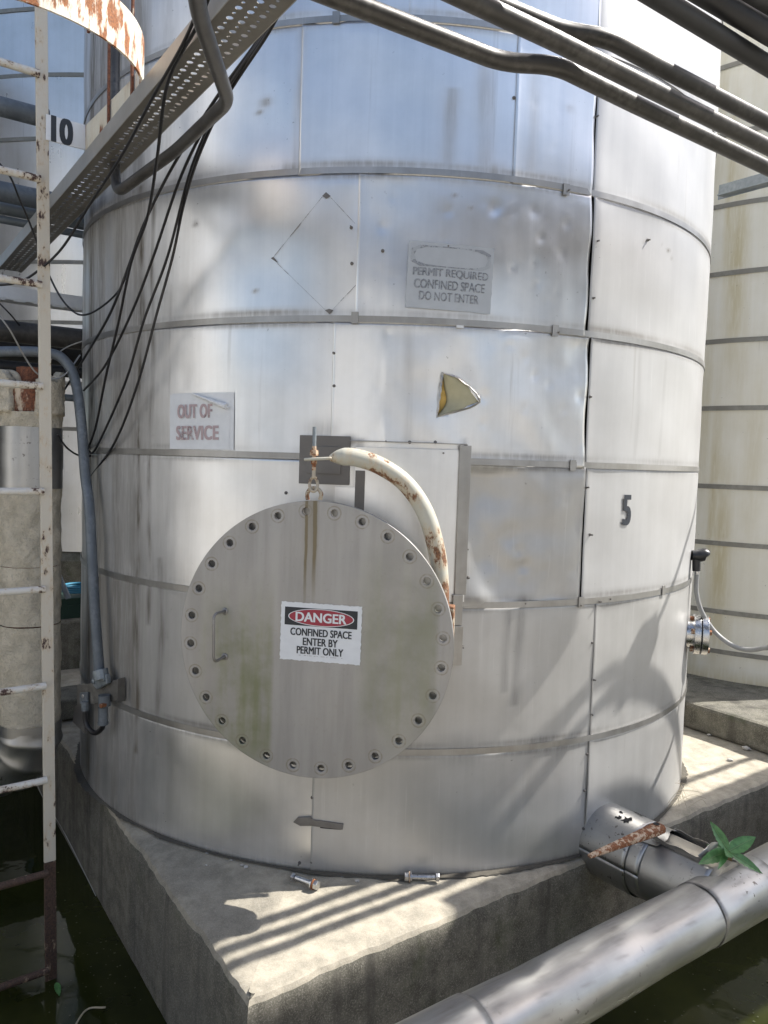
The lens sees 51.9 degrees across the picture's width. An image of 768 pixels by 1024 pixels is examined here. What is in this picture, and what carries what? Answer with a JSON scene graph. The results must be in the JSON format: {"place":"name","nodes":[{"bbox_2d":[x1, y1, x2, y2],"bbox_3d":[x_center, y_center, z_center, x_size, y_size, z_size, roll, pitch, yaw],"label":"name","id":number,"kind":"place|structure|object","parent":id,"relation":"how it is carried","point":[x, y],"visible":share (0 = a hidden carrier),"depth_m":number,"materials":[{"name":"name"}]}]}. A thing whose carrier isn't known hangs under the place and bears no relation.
{"place":"outdoors","nodes":[
{"label":"outdoors","id":0,"kind":"place"},
{"bbox_2d":[0,786,767,1023],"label":"water","id":1,"kind":"structure","parent":0,"point":[740,977],"depth_m":2.70,"materials":[{"name":"liquid"}]},
{"bbox_2d":[54,982,60,995],"bbox_3d":[-1.050,1.536,2.539,0.020,0.004,0.075,0,4,-28],"label":"floating leaf","id":2,"kind":"object","parent":1,"relation":"on","point":[57,986],"visible":1,"depth_m":2.54,"materials":[{"name":"green plant"}]},
{"bbox_2d":[75,1006,105,1023],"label":"floating stalk","id":3,"kind":"object","parent":1,"relation":"on","point":[85,1010],"visible":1,"depth_m":2.45,"materials":[{"name":"plant"}]},
{"bbox_2d":[44,872,767,1023],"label":"pond scum","id":4,"kind":"object","parent":1,"relation":"on","point":[140,999],"visible":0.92,"depth_m":2.62,"materials":[{"name":"green plant"}]},
{"bbox_2d":[668,776,704,806],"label":"dry grass","id":5,"kind":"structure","parent":0,"point":[684,792],"depth_m":3.09,"materials":[{"name":"plant"}]},
{"label":"ground","id":6,"kind":"structure","parent":0,"visible":0},
{"bbox_2d":[61,618,79,669],"bbox_3d":[-2.630,1.159,4.700,2.428,1.050,0.699,-1,5,-37],"label":"back ledge","id":7,"kind":"object","parent":6,"relation":"on","point":[70,637],"depth_m":4.78,"materials":[{"name":"concrete"}]},
{"bbox_2d":[60,592,80,618],"bbox_3d":[-1.960,0.577,4.950,0.533,0.130,0.320,-1,5,-37],"label":"plastic crate","id":8,"kind":"object","parent":7,"relation":"on","point":[71,607],"visible":0.25,"depth_m":4.80,"materials":[{"name":"green plastic"}]},
{"bbox_2d":[61,575,70,598],"bbox_3d":[-1.888,0.433,4.640,0.094,0.163,0.032,2,4,0],"label":"slanting pipe","id":9,"kind":"object","parent":8,"relation":"on","point":[65,591],"visible":0.58,"depth_m":4.63,"materials":[{"name":"grey metal"}]},
{"bbox_2d":[65,582,80,593],"bbox_3d":[-1.878,0.466,4.843,0.192,0.044,0.199,2,4,0],"label":"coiled hose","id":10,"kind":"object","parent":8,"relation":"on","point":[73,587],"visible":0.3,"depth_m":4.75,"materials":[{"name":"blue plastic"}]},
{"bbox_2d":[61,551,80,582],"bbox_3d":[-2.077,0.774,8.559,6.100,1.365,6.100,2,4,0],"label":"foundation","id":11,"kind":"object","parent":6,"relation":"on","point":[70,567],"visible":0.01,"depth_m":5.49,"materials":[{"name":"concrete"}]},
{"bbox_2d":[0,0,84,551],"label":"storage tank","id":12,"kind":"object","parent":11,"relation":"on","point":[65,75],"visible":0.06,"depth_m":5.38,"materials":[{"name":"grey metal"}]},
{"bbox_2d":[0,0,143,990],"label":"caged ladder","id":13,"kind":"object","parent":6,"relation":"on","point":[114,23],"visible":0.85,"depth_m":2.45,"materials":[{"name":"white metal"}]},
{"bbox_2d":[37,786,95,895],"bbox_3d":[-1.089,1.111,2.765,0.160,0.489,0.357,1,4,-9],"label":"thin wire","id":14,"kind":"object","parent":13,"relation":"hanging from","point":[73,850],"visible":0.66,"depth_m":2.85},
{"bbox_2d":[0,0,296,272],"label":"cable tray","id":15,"kind":"object","parent":13,"relation":"attached to","point":[259,22],"visible":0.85,"depth_m":2.07,"materials":[{"name":"metal"}]},
{"bbox_2d":[0,20,193,285],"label":"black cable","id":16,"kind":"object","parent":15,"relation":"hanging from","point":[174,59],"visible":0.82,"depth_m":2.00,"materials":[{"name":"black rubber"}]},
{"bbox_2d":[88,0,209,447],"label":"black cable","id":17,"kind":"object","parent":15,"relation":"hanging from","point":[186,44],"visible":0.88,"depth_m":2.21,"materials":[{"name":"black rubber"}]},
{"bbox_2d":[109,0,233,194],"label":"bent conduit","id":18,"kind":"object","parent":15,"relation":"attached to","point":[218,110],"visible":0.91,"depth_m":1.85,"materials":[{"name":"grey metal"}]},
{"bbox_2d":[311,0,767,176],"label":"overhead pipe","id":19,"kind":"object","parent":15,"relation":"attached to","point":[393,19],"visible":1,"depth_m":1.64,"materials":[{"name":"grey metal"}]},
{"bbox_2d":[742,0,767,15],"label":"overhead pipe","id":20,"kind":"object","parent":15,"relation":"attached to","point":[761,6],"visible":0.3,"depth_m":1.51,"materials":[{"name":"black metal"}]},
{"bbox_2d":[36,668,767,1023],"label":"plinth slab","id":21,"kind":"structure","parent":6,"relation":"on","point":[220,940],"depth_m":2.40,"materials":[{"name":"concrete"}]},
{"bbox_2d":[0,367,64,796],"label":"insulated riser","id":22,"kind":"object","parent":21,"relation":"on","point":[21,757],"visible":0.78,"depth_m":2.89,"materials":[{"name":"paint"}]},
{"bbox_2d":[61,684,80,719],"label":"kerb","id":23,"kind":"structure","parent":21,"relation":"on","point":[68,698],"depth_m":3.85,"materials":[{"name":"concrete"}]},
{"bbox_2d":[290,873,319,889],"bbox_3d":[-0.243,1.137,2.429,0.096,0.035,0.035,4,4,29],"label":"loose bolt","id":24,"kind":"object","parent":21,"relation":"on","point":[313,883],"visible":1,"depth_m":2.42,"materials":[{"name":"metal"}]},
{"bbox_2d":[74,742,687,880],"bbox_3d":[-0.014,1.098,3.293,2.801,0.005,1.652,2,4,0],"label":"dirt line","id":25,"kind":"object","parent":21,"relation":"on","point":[82,781],"visible":0.52,"depth_m":2.61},
{"bbox_2d":[80,0,723,874],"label":"storage tank","id":26,"kind":"object","parent":21,"relation":"on","point":[534,432],"visible":0.86,"depth_m":2.51,"materials":[{"name":"metal"}]},
{"bbox_2d":[0,316,80,379],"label":"thin wire","id":27,"kind":"object","parent":26,"relation":"attached to","point":[1,318],"visible":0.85,"depth_m":2.77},
{"bbox_2d":[0,319,81,349],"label":"yard pipe","id":28,"kind":"object","parent":26,"relation":"attached to","point":[27,333],"depth_m":3.47,"materials":[{"name":"grey metal"}]},
{"bbox_2d":[0,303,19,325],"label":"black cable","id":29,"kind":"object","parent":28,"relation":"attached to","point":[9,313],"visible":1,"depth_m":3.16,"materials":[{"name":"black rubber"}]},
{"bbox_2d":[0,286,81,312],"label":"pipe","id":30,"kind":"object","parent":26,"relation":"attached to","point":[22,296],"visible":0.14,"depth_m":3.64,"materials":[{"name":"grey metal"}]},
{"bbox_2d":[0,342,81,366],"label":"yard pipe","id":31,"kind":"object","parent":26,"relation":"attached to","point":[72,354],"depth_m":3.83,"materials":[{"name":"metal"}]},
{"bbox_2d":[0,360,81,378],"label":"yard pipe","id":32,"kind":"object","parent":26,"relation":"attached to","point":[8,365],"depth_m":3.52,"materials":[{"name":"metal"}]},
{"bbox_2d":[0,181,83,217],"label":"yard pipe","id":33,"kind":"object","parent":26,"relation":"attached to","point":[27,195],"depth_m":3.49,"materials":[{"name":"grey metal"}]},
{"bbox_2d":[0,202,83,229],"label":"yard pipe","id":34,"kind":"object","parent":26,"relation":"attached to","point":[11,210],"depth_m":3.65,"materials":[{"name":"metal"}]},
{"bbox_2d":[0,215,83,238],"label":"yard pipe","id":35,"kind":"object","parent":26,"relation":"attached to","point":[7,220],"depth_m":3.67,"materials":[{"name":"metal"}]},
{"bbox_2d":[0,346,124,735],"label":"drop conduit","id":36,"kind":"object","parent":26,"relation":"attached to","point":[102,689],"visible":0.95,"depth_m":2.88,"materials":[{"name":"metal"}]},
{"bbox_2d":[0,163,125,315],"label":"black cable","id":37,"kind":"object","parent":26,"relation":"attached to","point":[52,282],"visible":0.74,"depth_m":2.90,"materials":[{"name":"black rubber"}]},
{"bbox_2d":[51,341,81,359],"bbox_3d":[-1.358,-0.621,3.256,0.216,0.188,0.101,0,4,-32],"label":"thin wire","id":38,"kind":"object","parent":26,"relation":"attached to","point":[70,345],"visible":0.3,"depth_m":3.31,"materials":[{"name":"grey metal"}]},
{"bbox_2d":[64,394,73,401],"bbox_3d":[-0.690,-0.546,4.257,2.420,0.032,0.032,-1,4,-36],"label":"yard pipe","id":39,"kind":"object","parent":26,"relation":"attached to","point":[68,397],"depth_m":3.68,"materials":[{"name":"metal"}]},
{"bbox_2d":[57,435,90,456],"bbox_3d":[-1.155,-0.245,2.946,0.031,0.079,0.214,3,4,18],"label":"black cable","id":40,"kind":"object","parent":26,"relation":"attached to","point":[63,443],"visible":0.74,"depth_m":2.88,"materials":[{"name":"black rubber"}]},
{"bbox_2d":[65,38,258,389],"bbox_3d":[-0.765,-0.814,2.438,0.048,0.781,1.767,-1,5,-37],"label":"black cable","id":41,"kind":"object","parent":26,"relation":"attached to","point":[214,100],"visible":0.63,"depth_m":2.35,"materials":[{"name":"black rubber"}]},
{"bbox_2d":[83,34,262,390],"bbox_3d":[-0.692,-0.803,2.391,0.045,0.781,1.629,-1,4,-35],"label":"black cable","id":42,"kind":"object","parent":26,"relation":"attached to","point":[236,74],"visible":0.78,"depth_m":2.40,"materials":[{"name":"black rubber"}]},
{"bbox_2d":[89,28,268,453],"bbox_3d":[-0.642,-0.675,2.359,0.072,1.019,1.527,-1,4,-35],"label":"black cable","id":43,"kind":"object","parent":26,"relation":"attached to","point":[157,283],"visible":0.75,"depth_m":2.50,"materials":[{"name":"black rubber"}]},
{"bbox_2d":[91,20,277,475],"bbox_3d":[-0.644,-0.627,2.382,0.074,1.107,1.588,-1,4,-34],"label":"black cable","id":44,"kind":"object","parent":26,"relation":"attached to","point":[258,48],"visible":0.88,"depth_m":2.43,"materials":[{"name":"black rubber"}]},
{"bbox_2d":[170,392,233,449],"bbox_3d":[-0.597,-0.294,2.547,0.263,0.184,0.022,4,4,26],"label":"warning sign","id":45,"kind":"object","parent":26,"relation":"attached to","point":[201,420],"visible":1,"depth_m":2.54,"materials":[{"name":"grey"}]},
{"bbox_2d":[304,427,454,630],"bbox_3d":[-0.012,0.123,2.293,0.453,0.725,0.054,2,4,-2],"label":"davit arm","id":46,"kind":"object","parent":26,"relation":"attached to","point":[405,483],"visible":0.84,"depth_m":2.27},
{"bbox_2d":[181,486,453,777],"bbox_3d":[-0.209,0.357,2.282,0.819,0.862,0.073,2,4,9],"label":"manhole cover","id":47,"kind":"object","parent":46,"relation":"hanging from","point":[308,718],"visible":1,"depth_m":2.30,"materials":[{"name":"silver metal"}]},
{"bbox_2d":[280,601,361,664],"bbox_3d":[-0.185,0.352,2.296,0.244,0.175,0.002,2,4,9],"label":"warning sign","id":48,"kind":"object","parent":47,"relation":"attached to","point":[325,633],"visible":1,"depth_m":2.30,"materials":[{"name":"white"}]},
{"bbox_2d":[405,241,494,313],"bbox_3d":[0.200,-0.709,2.385,0.269,0.205,0.008,1,4,-7],"label":"warning sign","id":49,"kind":"object","parent":26,"relation":"attached to","point":[451,277],"visible":1,"depth_m":2.38,"materials":[{"name":"grey"}]},
{"bbox_2d":[579,803,739,900],"bbox_3d":[0.882,1.137,2.577,0.249,0.271,0.519,-1,4,-36],"label":"branch pipe","id":50,"kind":"object","parent":26,"relation":"attached to","point":[666,861],"visible":0.66,"depth_m":2.51,"materials":[{"name":"metal"}]},
{"bbox_2d":[395,842,767,1023],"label":"jacketed pipe","id":51,"kind":"object","parent":50,"relation":"attached to","point":[591,975],"visible":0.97,"depth_m":1.98,"materials":[{"name":"metal"}]},
{"bbox_2d":[699,821,762,873],"bbox_3d":[1.033,1.032,2.400,0.230,0.166,0.138,0,4,-23],"label":"weed plant","id":52,"kind":"object","parent":51,"relation":"on","point":[724,851],"visible":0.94,"depth_m":2.40,"materials":[{"name":"green plant"}]},
{"bbox_2d":[588,822,665,857],"bbox_3d":[0.742,1.004,2.413,0.333,0.036,0.042,-1,4,-34],"label":"drift pin","id":53,"kind":"object","parent":50,"relation":"on","point":[652,830],"visible":1,"depth_m":2.42,"materials":[{"name":"brown metal"}]},
{"bbox_2d":[686,614,711,654],"bbox_3d":[1.243,0.498,3.239,0.176,0.164,0.164,3,4,16],"label":"flanged nozzle","id":54,"kind":"object","parent":26,"relation":"attached to","point":[699,632],"visible":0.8,"depth_m":3.17,"materials":[{"name":"silver metal"}]},
{"bbox_2d":[687,0,767,46],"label":"overhead pipe","id":55,"kind":"object","parent":26,"relation":"attached to","point":[746,19],"visible":1,"depth_m":1.47,"materials":[{"name":"black metal"}]},
{"bbox_2d":[637,0,767,77],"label":"overhead pipe","id":56,"kind":"object","parent":55,"relation":"attached to","point":[691,18],"visible":1,"depth_m":1.46,"materials":[{"name":"metal"}]},
{"bbox_2d":[691,548,767,651],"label":"level sensor","id":57,"kind":"object","parent":26,"relation":"attached to","point":[698,556],"visible":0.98,"depth_m":3.16,"materials":[{"name":"black plastic"}]},
{"bbox_2d":[717,174,767,199],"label":"angle steel","id":58,"kind":"object","parent":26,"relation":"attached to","point":[744,185],"visible":1,"depth_m":3.63,"materials":[{"name":"grey metal"}]},
{"bbox_2d":[404,871,438,882],"bbox_3d":[0.118,1.145,2.474,0.109,0.035,0.035,2,4,0],"label":"loose bolt","id":59,"kind":"object","parent":21,"relation":"on","point":[409,876],"visible":1,"depth_m":2.47,"materials":[{"name":"metal"}]},
{"bbox_2d":[684,673,767,752],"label":"tank foundation","id":60,"kind":"object","parent":21,"relation":"on","point":[735,712],"depth_m":3.98,"materials":[{"name":"concrete"}]},
{"bbox_2d":[687,22,767,686],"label":"storage tank","id":61,"kind":"object","parent":60,"relation":"on","point":[731,533],"visible":0.22,"depth_m":4.38,"materials":[{"name":"grey metal"}]},
{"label":"riser valve","id":62,"kind":"object","parent":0,"visible":0},
{"bbox_2d":[441,0,767,156],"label":"overhead pipe","id":63,"kind":"object","parent":62,"relation":"attached to","point":[508,18],"visible":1,"depth_m":1.57,"materials":[{"name":"grey metal"}]},
{"bbox_2d":[499,0,767,131],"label":"overhead pipe","id":64,"kind":"object","parent":62,"relation":"attached to","point":[634,53],"visible":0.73,"depth_m":1.73,"materials":[{"name":"grey metal"}]},
{"bbox_3d":[-5.260,-1.368,4.082,3.110,5.068,3.110,2,4,0],"label":"storage tank","id":65,"kind":"object","parent":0,"visible":0},
{"bbox_2d":[0,96,49,125],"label":"yard pipe","id":66,"kind":"object","parent":65,"relation":"attached to","point":[17,110],"visible":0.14,"depth_m":3.47,"materials":[{"name":"grey metal"}]}
]}

